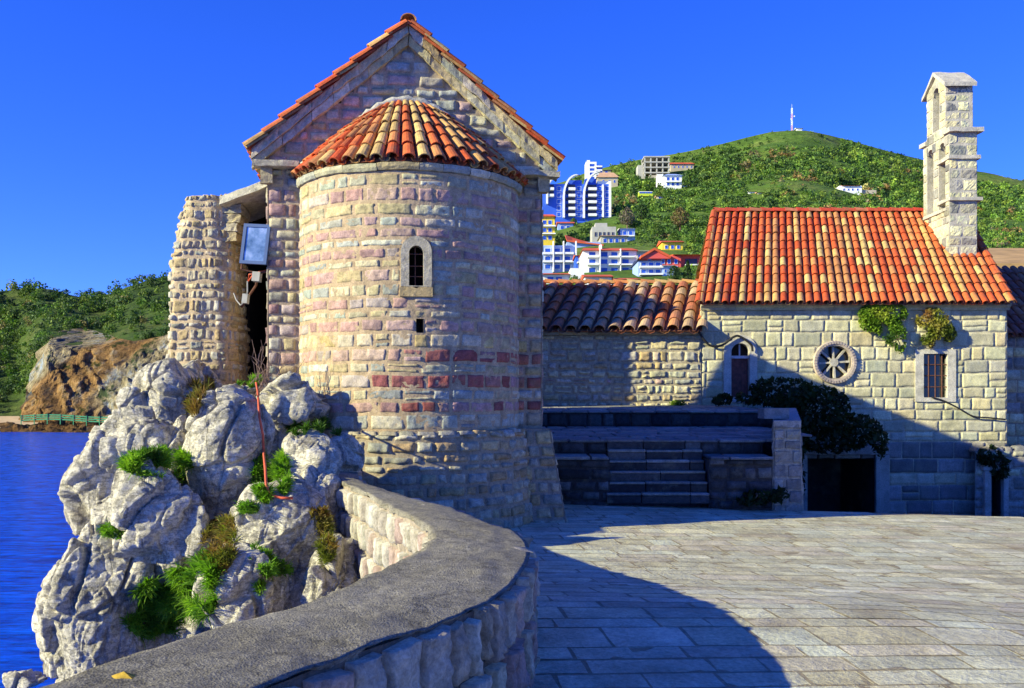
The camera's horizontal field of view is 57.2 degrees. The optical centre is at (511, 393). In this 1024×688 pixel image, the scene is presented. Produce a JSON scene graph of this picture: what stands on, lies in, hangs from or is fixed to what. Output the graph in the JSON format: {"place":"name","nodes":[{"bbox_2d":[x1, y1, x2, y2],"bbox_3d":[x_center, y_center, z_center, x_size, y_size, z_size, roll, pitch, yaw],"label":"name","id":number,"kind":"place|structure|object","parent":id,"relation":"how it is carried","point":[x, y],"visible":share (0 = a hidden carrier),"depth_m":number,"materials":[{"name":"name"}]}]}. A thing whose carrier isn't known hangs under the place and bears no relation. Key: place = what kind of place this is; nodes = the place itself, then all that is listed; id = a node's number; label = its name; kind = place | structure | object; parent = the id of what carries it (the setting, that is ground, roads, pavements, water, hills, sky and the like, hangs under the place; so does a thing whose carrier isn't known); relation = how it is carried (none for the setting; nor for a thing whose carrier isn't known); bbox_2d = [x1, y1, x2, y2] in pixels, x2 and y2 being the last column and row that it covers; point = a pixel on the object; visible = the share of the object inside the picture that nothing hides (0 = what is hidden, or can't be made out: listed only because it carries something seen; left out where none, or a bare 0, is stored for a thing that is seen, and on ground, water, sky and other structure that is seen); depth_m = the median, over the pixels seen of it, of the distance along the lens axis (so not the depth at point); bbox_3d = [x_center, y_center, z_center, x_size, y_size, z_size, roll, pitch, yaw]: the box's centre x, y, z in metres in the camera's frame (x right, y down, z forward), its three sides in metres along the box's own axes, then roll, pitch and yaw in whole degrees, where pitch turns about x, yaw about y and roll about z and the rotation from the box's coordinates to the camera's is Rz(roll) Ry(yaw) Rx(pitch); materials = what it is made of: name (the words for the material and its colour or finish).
{"place":"outdoors","nodes":[
{"label":"outdoors","id":0,"kind":"place"},
{"bbox_2d":[0,416,37,424],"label":"beach","id":1,"kind":"structure","parent":0,"point":[14,419],"depth_m":158.21,"materials":[{"name":"sand"}]},
{"bbox_2d":[0,432,89,687],"bbox_3d":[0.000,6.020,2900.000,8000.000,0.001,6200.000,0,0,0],"label":"sea","id":2,"kind":"structure","parent":0,"point":[36,534],"depth_m":41.99,"materials":[{"name":"liquid"}]},
{"bbox_2d":[2,669,47,687],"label":"limestone boulder","id":3,"kind":"object","parent":2,"relation":"on","point":[28,678],"visible":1,"depth_m":14.81,"materials":[{"name":"stone"}]},
{"bbox_2d":[31,502,179,682],"bbox_3d":[-3.926,2.219,9.269,1.312,2.510,1.716,0,0,0],"label":"limestone boulder","id":4,"kind":"object","parent":2,"relation":"on","point":[84,598],"visible":0.54,"depth_m":8.63,"materials":[{"name":"grey stone"}]},
{"bbox_2d":[96,518,125,539],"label":"grass tuft","id":5,"kind":"object","parent":4,"relation":"on","point":[106,531],"visible":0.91,"depth_m":8.61,"materials":[{"name":"plant"}]},
{"bbox_2d":[57,405,187,535],"bbox_3d":[-3.991,1.042,9.944,1.321,1.849,1.383,0,0,0],"label":"limestone boulder","id":6,"kind":"object","parent":4,"relation":"on","point":[87,479],"visible":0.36,"depth_m":9.46,"materials":[{"name":"stone"}]},
{"bbox_2d":[115,443,193,483],"bbox_3d":[-3.484,0.700,9.183,0.783,0.472,1.050,0,0,-25],"label":"grass tuft","id":7,"kind":"object","parent":6,"relation":"on","point":[132,464],"visible":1,"depth_m":8.90,"materials":[{"name":"plant"}]},
{"bbox_2d":[103,449,217,587],"bbox_3d":[-3.309,1.306,8.990,1.006,1.585,0.944,0,0,0],"label":"limestone boulder","id":8,"kind":"object","parent":4,"relation":"on","point":[159,520],"visible":0.72,"depth_m":8.71,"materials":[{"name":"stone"}]},
{"bbox_2d":[181,385,275,517],"bbox_3d":[-2.902,0.593,9.607,0.908,1.373,0.886,0,0,0],"label":"limestone boulder","id":9,"kind":"object","parent":8,"relation":"on","point":[222,427],"visible":0.74,"depth_m":9.30,"materials":[{"name":"stone"}]},
{"bbox_2d":[217,462,261,491],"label":"limestone boulder","id":10,"kind":"object","parent":9,"relation":"on","point":[237,474],"visible":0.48,"depth_m":9.25,"materials":[{"name":"stone"}]},
{"bbox_2d":[0,418,101,432],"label":"shore rocks","id":11,"kind":"object","parent":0,"point":[55,426],"visible":0.43,"depth_m":151.34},
{"bbox_2d":[21,414,107,425],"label":"shore fence","id":12,"kind":"object","parent":11,"relation":"on","point":[60,417],"visible":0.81,"depth_m":152.00,"materials":[{"name":"green paint"}]},
{"bbox_2d":[0,278,170,428],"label":"headland","id":13,"kind":"structure","parent":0,"point":[14,403],"depth_m":207.53,"materials":[{"name":"plant"}]},
{"bbox_2d":[0,269,170,411],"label":"headland woodland","id":14,"kind":"object","parent":13,"relation":"on","point":[98,301],"visible":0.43,"depth_m":218.99,"materials":[{"name":"plant"}]},
{"bbox_2d":[18,328,168,422],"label":"cliff","id":15,"kind":"structure","parent":0,"point":[83,379],"depth_m":160.72,"materials":[{"name":"brown stone"}]},
{"bbox_2d":[0,0,1023,296],"label":"sky","id":16,"kind":"structure","parent":0,"point":[114,113],"materials":[{"name":"blue"}]},
{"bbox_2d":[511,504,1023,687],"bbox_3d":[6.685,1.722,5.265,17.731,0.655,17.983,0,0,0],"label":"plaza paving","id":17,"kind":"structure","parent":0,"point":[643,629],"depth_m":6.88,"materials":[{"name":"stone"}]},
{"bbox_2d":[176,518,222,639],"bbox_3d":[-3.676,2.706,12.131,3.354,5.498,2.140,0,0,-15],"label":"limestone boulder","id":18,"kind":"object","parent":17,"relation":"on","point":[190,631],"visible":0.01,"depth_m":11.12,"materials":[{"name":"stone"}]},
{"bbox_2d":[132,358,204,423],"bbox_3d":[-4.081,0.164,11.163,0.966,1.193,0.879,0,0,0],"label":"limestone boulder","id":19,"kind":"object","parent":18,"relation":"on","point":[162,385],"visible":0.45,"depth_m":10.86,"materials":[{"name":"stone"}]},
{"bbox_2d":[116,386,147,407],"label":"limestone boulder","id":20,"kind":"object","parent":19,"relation":"on","point":[132,396],"visible":0.34,"depth_m":10.77,"materials":[{"name":"stone"}]},
{"bbox_2d":[119,546,224,648],"bbox_3d":[-3.403,2.068,9.178,0.896,1.645,4.169,0,0,-27],"label":"grass tuft","id":21,"kind":"object","parent":18,"relation":"on","point":[173,603],"visible":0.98,"depth_m":8.74,"materials":[{"name":"plant"}]},
{"bbox_2d":[183,359,222,390],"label":"limestone boulder","id":22,"kind":"object","parent":18,"relation":"on","point":[196,368],"visible":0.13,"depth_m":11.73,"materials":[{"name":"stone"}]},
{"bbox_2d":[180,374,216,416],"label":"grass tuft","id":23,"kind":"object","parent":22,"relation":"on","point":[191,403],"visible":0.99,"depth_m":9.42,"materials":[{"name":"plant"}]},
{"bbox_2d":[166,182,266,385],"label":"ruined pier","id":24,"kind":"structure","parent":18,"relation":"on","point":[216,327],"depth_m":12.20,"materials":[{"name":"stone"}]},
{"bbox_2d":[194,511,243,574],"bbox_3d":[-2.946,1.377,9.390,0.445,0.640,4.043,0,0,-18],"label":"grass tuft","id":25,"kind":"object","parent":18,"relation":"on","point":[222,528],"visible":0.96,"depth_m":8.17,"materials":[{"name":"plant"}]},
{"bbox_2d":[252,394,288,463],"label":"limestone boulder","id":26,"kind":"object","parent":18,"relation":"on","point":[279,437],"visible":0.06,"depth_m":11.01,"materials":[{"name":"stone"}]},
{"bbox_2d":[228,383,265,395],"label":"limestone boulder","id":27,"kind":"object","parent":26,"relation":"on","point":[246,388],"visible":0.16,"depth_m":11.39,"materials":[{"name":"stone"}]},
{"bbox_2d":[236,373,262,387],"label":"grass tuft","id":28,"kind":"object","parent":27,"relation":"on","point":[250,380],"visible":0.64,"depth_m":11.42,"materials":[{"name":"plant"}]},
{"bbox_2d":[256,371,331,432],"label":"limestone boulder","id":29,"kind":"object","parent":26,"relation":"on","point":[288,397],"visible":0.86,"depth_m":10.67,"materials":[{"name":"stone"}]},
{"bbox_2d":[250,342,304,395],"bbox_3d":[-2.713,-0.231,10.871,0.628,0.808,0.410,0,0,-14],"label":"dry bush","id":30,"kind":"object","parent":29,"relation":"on","point":[264,379],"visible":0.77,"depth_m":10.88,"materials":[{"name":"plant"}]},
{"bbox_2d":[230,471,346,609],"bbox_3d":[-2.123,1.493,8.643,1.216,1.537,1.149,0,0,0],"label":"limestone boulder","id":31,"kind":"object","parent":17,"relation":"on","point":[284,529],"visible":0.27,"depth_m":8.22,"materials":[{"name":"stone"}]},
{"bbox_2d":[192,542,292,628],"bbox_3d":[-2.321,1.738,7.880,0.870,0.966,0.721,0,0,36],"label":"limestone boulder","id":32,"kind":"object","parent":31,"relation":"on","point":[240,600],"visible":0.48,"depth_m":7.61,"materials":[{"name":"stone"}]},
{"bbox_2d":[247,539,293,595],"bbox_3d":[-2.020,1.419,7.946,0.385,0.429,0.810,0,0,0],"label":"grass tuft","id":33,"kind":"object","parent":32,"relation":"on","point":[275,566],"visible":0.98,"depth_m":7.70,"materials":[{"name":"plant"}]},
{"bbox_2d":[233,498,260,517],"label":"grass tuft","id":34,"kind":"object","parent":31,"relation":"on","point":[251,508],"visible":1,"depth_m":8.10,"materials":[{"name":"plant"}]},
{"bbox_2d":[246,448,297,503],"bbox_3d":[-2.479,0.832,9.597,0.501,0.620,3.081,0,0,-16],"label":"grass tuft","id":35,"kind":"object","parent":31,"relation":"on","point":[278,467],"visible":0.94,"depth_m":8.98,"materials":[{"name":"plant"}]},
{"bbox_2d":[255,382,292,498],"bbox_3d":[-2.466,0.394,9.264,0.228,1.057,2.410,0,0,-22],"label":"conduit pipe","id":36,"kind":"object","parent":31,"relation":"on","point":[263,447],"visible":1,"depth_m":9.43,"materials":[{"name":"metal"}]},
{"bbox_2d":[40,470,539,687],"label":"parapet wall","id":37,"kind":"structure","parent":17,"relation":"on","point":[437,596],"depth_m":3.68,"materials":[{"name":"stone"}]},
{"bbox_2d":[112,671,135,678],"bbox_3d":[-1.134,0.821,2.742,0.086,0.022,0.058,0,0,0],"label":"lichen patch","id":38,"kind":"object","parent":37,"relation":"on","point":[125,675],"visible":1,"depth_m":2.73,"materials":[{"name":"plant"}]},
{"bbox_2d":[279,429,342,478],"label":"limestone boulder","id":39,"kind":"object","parent":37,"relation":"on","point":[319,450],"visible":0.52,"depth_m":9.14,"materials":[{"name":"stone"}]},
{"bbox_2d":[284,415,341,435],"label":"grass tuft","id":40,"kind":"object","parent":39,"relation":"on","point":[294,427],"visible":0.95,"depth_m":10.12,"materials":[{"name":"plant"}]},
{"bbox_2d":[331,432,364,471],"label":"limestone boulder","id":41,"kind":"object","parent":37,"relation":"on","point":[349,446],"visible":0.6,"depth_m":10.09,"materials":[{"name":"stone"}]},
{"bbox_2d":[297,465,344,536],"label":"limestone boulder","id":42,"kind":"object","parent":17,"relation":"on","point":[326,485],"visible":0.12,"depth_m":8.76,"materials":[{"name":"stone"}]},
{"bbox_2d":[300,534,360,603],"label":"limestone boulder","id":43,"kind":"object","parent":17,"relation":"on","point":[341,572],"visible":0.44,"depth_m":7.78,"materials":[{"name":"stone"}]},
{"bbox_2d":[308,502,340,567],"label":"grass tuft","id":44,"kind":"object","parent":43,"relation":"on","point":[326,517],"visible":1,"depth_m":7.98,"materials":[{"name":"plant"}]},
{"bbox_2d":[736,485,789,506],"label":"shrub","id":45,"kind":"object","parent":17,"relation":"on","point":[775,496],"visible":1,"depth_m":13.82,"materials":[{"name":"green plant"}]},
{"bbox_2d":[546,130,1023,284],"bbox_3d":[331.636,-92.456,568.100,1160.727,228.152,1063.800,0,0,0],"label":"hillside","id":46,"kind":"structure","parent":0,"point":[829,141],"depth_m":484.88,"materials":[{"name":"plant"}]},
{"bbox_2d":[542,214,555,244],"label":"yellow building","id":47,"kind":"structure","parent":46,"relation":"on","point":[548,233],"depth_m":328.82,"materials":[{"name":"paint"}]},
{"bbox_2d":[542,241,576,272],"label":"apartment building","id":48,"kind":"structure","parent":46,"relation":"on","point":[557,258],"depth_m":211.87,"materials":[{"name":"white paint"}]},
{"bbox_2d":[545,264,550,268],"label":"window","id":49,"kind":"structure","parent":48,"relation":"in","point":[547,266],"depth_m":211.86,"materials":[{"name":"glass"}]},
{"bbox_2d":[554,264,559,268],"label":"window","id":50,"kind":"structure","parent":48,"relation":"in","point":[556,266],"depth_m":211.86,"materials":[{"name":"glass"}]},
{"bbox_2d":[564,264,570,268],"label":"window","id":51,"kind":"structure","parent":48,"relation":"in","point":[566,266],"depth_m":211.86,"materials":[{"name":"glass"}]},
{"bbox_2d":[543,268,583,283],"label":"white house","id":52,"kind":"structure","parent":46,"relation":"on","point":[578,272],"depth_m":162.25,"materials":[{"name":"paint"}]},
{"bbox_2d":[556,222,574,229],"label":"terrace house","id":53,"kind":"structure","parent":46,"relation":"on","point":[561,225],"depth_m":373.20,"materials":[{"name":"blue paint"}]},
{"bbox_2d":[572,255,579,267],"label":"blue row house","id":54,"kind":"structure","parent":46,"relation":"on","point":[576,259],"depth_m":196.58,"materials":[{"name":"paint"}]},
{"bbox_2d":[542,171,610,222],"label":"apartment block","id":55,"kind":"structure","parent":46,"relation":"on","point":[589,199],"depth_m":406.93,"materials":[{"name":"blue paint"}]},
{"bbox_2d":[565,235,603,247],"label":"slanted roof house","id":56,"kind":"structure","parent":46,"relation":"on","point":[572,240],"depth_m":264.64,"materials":[{"name":"red paint"}]},
{"bbox_2d":[585,160,601,178],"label":"tower block","id":57,"kind":"structure","parent":46,"relation":"on","point":[591,168],"depth_m":604.00,"materials":[{"name":"white paint"}]},
{"bbox_2d":[580,275,613,284],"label":"red roof house","id":58,"kind":"structure","parent":46,"relation":"on","point":[596,277],"depth_m":126.00,"materials":[{"name":"tile"}]},
{"bbox_2d":[590,223,615,241],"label":"grey ruin","id":59,"kind":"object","parent":46,"relation":"on","point":[597,230],"visible":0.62,"depth_m":304.96,"materials":[{"name":"concrete"}]},
{"bbox_2d":[596,173,618,186],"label":"stone house","id":60,"kind":"structure","parent":46,"relation":"on","point":[613,178],"depth_m":548.75,"materials":[{"name":"beige tile"}]},
{"bbox_2d":[578,244,637,272],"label":"white house","id":61,"kind":"structure","parent":46,"relation":"on","point":[600,259],"depth_m":185.40,"materials":[{"name":"paint"}]},
{"bbox_2d":[589,267,595,271],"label":"window","id":62,"kind":"structure","parent":61,"relation":"in","point":[591,269],"depth_m":185.42,"materials":[{"name":"glass"}]},
{"bbox_2d":[601,252,607,256],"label":"window","id":63,"kind":"structure","parent":61,"relation":"in","point":[603,254],"depth_m":185.42,"materials":[{"name":"glass"}]},
{"bbox_2d":[601,259,607,263],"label":"window","id":64,"kind":"structure","parent":61,"relation":"in","point":[603,261],"depth_m":185.42,"materials":[{"name":"glass"}]},
{"bbox_2d":[597,235,627,242],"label":"terrace house","id":65,"kind":"structure","parent":46,"relation":"on","point":[611,238],"depth_m":280.49,"materials":[{"name":"paint"}]},
{"bbox_2d":[617,206,634,227],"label":"leafy tree","id":66,"kind":"object","parent":46,"relation":"on","point":[625,220],"visible":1,"depth_m":346.85,"materials":[{"name":"plant"}]},
{"bbox_2d":[616,228,635,240],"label":"terrace house","id":67,"kind":"structure","parent":46,"relation":"on","point":[629,233],"depth_m":306.05,"materials":[{"name":"blue paint"}]},
{"bbox_2d":[612,278,639,284],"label":"red roof house","id":68,"kind":"structure","parent":46,"relation":"on","point":[626,279],"depth_m":126.93,"materials":[{"name":"tile"}]},
{"bbox_2d":[634,204,649,218],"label":"leafy tree","id":69,"kind":"object","parent":46,"relation":"on","point":[639,210],"visible":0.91,"depth_m":361.50,"materials":[{"name":"plant"}]},
{"bbox_2d":[637,251,647,258],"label":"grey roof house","id":70,"kind":"structure","parent":46,"relation":"on","point":[639,253],"depth_m":217.71,"materials":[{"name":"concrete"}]},
{"bbox_2d":[638,191,652,196],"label":"parked bus","id":71,"kind":"object","parent":46,"relation":"on","point":[645,193],"visible":0.88,"depth_m":471.17,"materials":[{"name":"yellow paint"}]},
{"bbox_2d":[631,260,663,276],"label":"blue house","id":72,"kind":"structure","parent":46,"relation":"on","point":[641,268],"depth_m":166.35,"materials":[{"name":"paint"}]},
{"bbox_2d":[636,156,669,178],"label":"concrete frame","id":73,"kind":"object","parent":46,"relation":"on","point":[654,166],"visible":0.73,"depth_m":556.68,"materials":[{"name":"concrete"}]},
{"bbox_2d":[649,222,664,235],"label":"leafy tree","id":74,"kind":"object","parent":46,"relation":"on","point":[655,227],"visible":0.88,"depth_m":290.08,"materials":[{"name":"plant"}]},
{"bbox_2d":[660,265,675,275],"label":"white house wing","id":75,"kind":"structure","parent":46,"relation":"on","point":[665,269],"depth_m":165.36,"materials":[{"name":"paint"}]},
{"bbox_2d":[637,248,700,266],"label":"red house","id":76,"kind":"structure","parent":46,"relation":"on","point":[678,260],"depth_m":185.02,"materials":[{"name":"pink paint"}]},
{"bbox_2d":[656,174,683,189],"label":"white villa","id":77,"kind":"object","parent":46,"relation":"on","point":[673,181],"visible":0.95,"depth_m":496.53,"materials":[{"name":"paint"}]},
{"bbox_2d":[656,241,683,249],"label":"terrace house","id":78,"kind":"structure","parent":46,"relation":"on","point":[669,245],"depth_m":241.91,"materials":[{"name":"yellow paint"}]},
{"bbox_2d":[667,265,681,279],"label":"leafy tree","id":79,"kind":"object","parent":46,"relation":"on","point":[671,273],"visible":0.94,"depth_m":127.75,"materials":[{"name":"plant"}]},
{"bbox_2d":[666,231,682,240],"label":"leafy tree","id":80,"kind":"object","parent":46,"relation":"on","point":[674,233],"visible":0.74,"depth_m":255.74,"materials":[{"name":"plant"}]},
{"bbox_2d":[670,206,690,230],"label":"leafy tree","id":81,"kind":"object","parent":46,"relation":"on","point":[680,212],"visible":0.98,"depth_m":322.49,"materials":[{"name":"plant"}]},
{"bbox_2d":[669,163,694,171],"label":"long house","id":82,"kind":"structure","parent":46,"relation":"on","point":[678,167],"depth_m":572.90,"materials":[{"name":"beige stone"}]},
{"bbox_2d":[682,260,693,284],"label":"conifer tree","id":83,"kind":"object","parent":46,"relation":"on","point":[687,273],"visible":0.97,"depth_m":127.84,"materials":[{"name":"plant"}]},
{"bbox_2d":[688,229,703,243],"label":"leafy tree","id":84,"kind":"object","parent":46,"relation":"on","point":[693,235],"visible":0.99,"depth_m":257.00,"materials":[{"name":"plant"}]},
{"bbox_2d":[555,130,1023,284],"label":"hill woodland","id":85,"kind":"object","parent":46,"relation":"on","point":[724,172],"visible":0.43,"depth_m":466.94,"materials":[{"name":"green plant"}]},
{"bbox_2d":[791,108,794,130],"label":"radio mast","id":86,"kind":"object","parent":46,"relation":"on","point":[791,120],"visible":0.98,"depth_m":646.77,"materials":[{"name":"metal"}]},
{"bbox_2d":[836,185,875,195],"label":"white hill house","id":87,"kind":"structure","parent":46,"relation":"on","point":[853,189],"depth_m":436.68,"materials":[{"name":"paint"}]},
{"bbox_2d":[988,248,1023,267],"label":"dry field","id":88,"kind":"structure","parent":0,"point":[1008,257],"depth_m":163.84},
{"bbox_2d":[997,265,1023,446],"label":"shaded house","id":89,"kind":"structure","parent":0,"point":[1013,276],"depth_m":26.00,"materials":[{"name":"stone"}]},
{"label":"lower lane","id":90,"kind":"structure","parent":0,"visible":0},
{"bbox_2d":[242,13,567,528],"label":"stone chapel","id":91,"kind":"structure","parent":90,"relation":"on","point":[405,168],"depth_m":11.21,"materials":[{"name":"stone"}]},
{"bbox_2d":[233,223,270,307],"bbox_3d":[-3.405,-1.627,12.015,0.420,1.022,0.989,0,0,-44],"label":"floodlight","id":92,"kind":"object","parent":91,"relation":"attached to","point":[255,244],"visible":0.92,"depth_m":11.73,"materials":[{"name":"glass"}]},
{"bbox_2d":[542,279,707,405],"bbox_3d":[1.833,0.090,26.248,7.667,6.660,5.303,0,0,0],"label":"stone annex","id":93,"kind":"object","parent":90,"relation":"on","point":[618,342],"visible":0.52,"depth_m":23.99,"materials":[{"name":"stone"}]},
{"bbox_2d":[669,400,685,405],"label":"wall weed","id":94,"kind":"object","parent":93,"relation":"attached to","point":[675,403],"depth_m":23.82,"materials":[{"name":"green plant"}]},
{"bbox_2d":[542,405,811,584],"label":"stone terrace","id":95,"kind":"structure","parent":90,"relation":"on","point":[716,456],"depth_m":14.32,"materials":[{"name":"grey stone"}]},
{"bbox_2d":[711,392,732,405],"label":"shrub","id":96,"kind":"object","parent":95,"relation":"on","point":[719,399],"visible":1,"depth_m":22.68,"materials":[{"name":"green plant"}]},
{"bbox_2d":[734,376,890,495],"bbox_3d":[7.387,1.223,22.678,4.054,3.352,1.443,0,0,-15],"label":"ivy shrub","id":97,"kind":"object","parent":90,"relation":"on","point":[831,427],"visible":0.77,"depth_m":22.50,"materials":[{"name":"green plant"}]},
{"bbox_2d":[694,72,1016,515],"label":"stone church","id":98,"kind":"structure","parent":90,"relation":"on","point":[786,292],"depth_m":24.01,"materials":[{"name":"stone"}]},
{"bbox_2d":[697,329,753,350],"bbox_3d":[5.422,-1.370,23.881,1.467,0.580,0.136,0,0,-3],"label":"wall cable","id":99,"kind":"object","parent":98,"relation":"attached to","point":[727,341],"depth_m":23.86,"materials":[{"name":"rubber"}]},
{"bbox_2d":[813,341,856,383],"bbox_3d":[8.247,-0.807,24.085,1.240,1.240,0.330,0,0,0],"label":"round window frame","id":100,"kind":"structure","parent":98,"relation":"in","point":[833,361],"depth_m":24.05,"materials":[{"name":"beige stone"}]},
{"bbox_2d":[857,300,908,353],"bbox_3d":[9.440,-1.690,23.824,1.325,1.394,0.390,0,0,0],"label":"hanging plant","id":101,"kind":"object","parent":98,"relation":"hanging from","point":[893,322],"visible":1,"depth_m":23.79,"materials":[{"name":"green plant"}]},
{"bbox_2d":[915,349,955,401],"bbox_3d":[10.820,-0.470,24.085,1.040,1.340,0.230,0,0,0],"label":"square window frame","id":102,"kind":"structure","parent":98,"relation":"in","point":[935,369],"depth_m":23.97,"materials":[{"name":"beige stone"}]},
{"bbox_2d":[915,307,956,348],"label":"hanging plant","id":103,"kind":"object","parent":98,"relation":"hanging from","point":[937,325],"visible":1,"depth_m":23.78,"materials":[{"name":"green plant"}]},
{"bbox_2d":[931,397,1005,419],"bbox_3d":[11.637,0.370,23.929,1.878,0.604,0.038,0,0,0],"label":"wall cable","id":104,"kind":"object","parent":98,"relation":"attached to","point":[966,412],"depth_m":23.91,"materials":[{"name":"rubber"}]},
{"bbox_2d":[969,445,1023,516],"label":"courtyard wall","id":105,"kind":"structure","parent":90,"relation":"on","point":[1004,497],"depth_m":23.54,"materials":[{"name":"stone"}]},
{"bbox_2d":[975,444,1012,480],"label":"shrub","id":106,"kind":"object","parent":105,"relation":"on","point":[984,459],"visible":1,"depth_m":23.31,"materials":[{"name":"green plant"}]}
]}

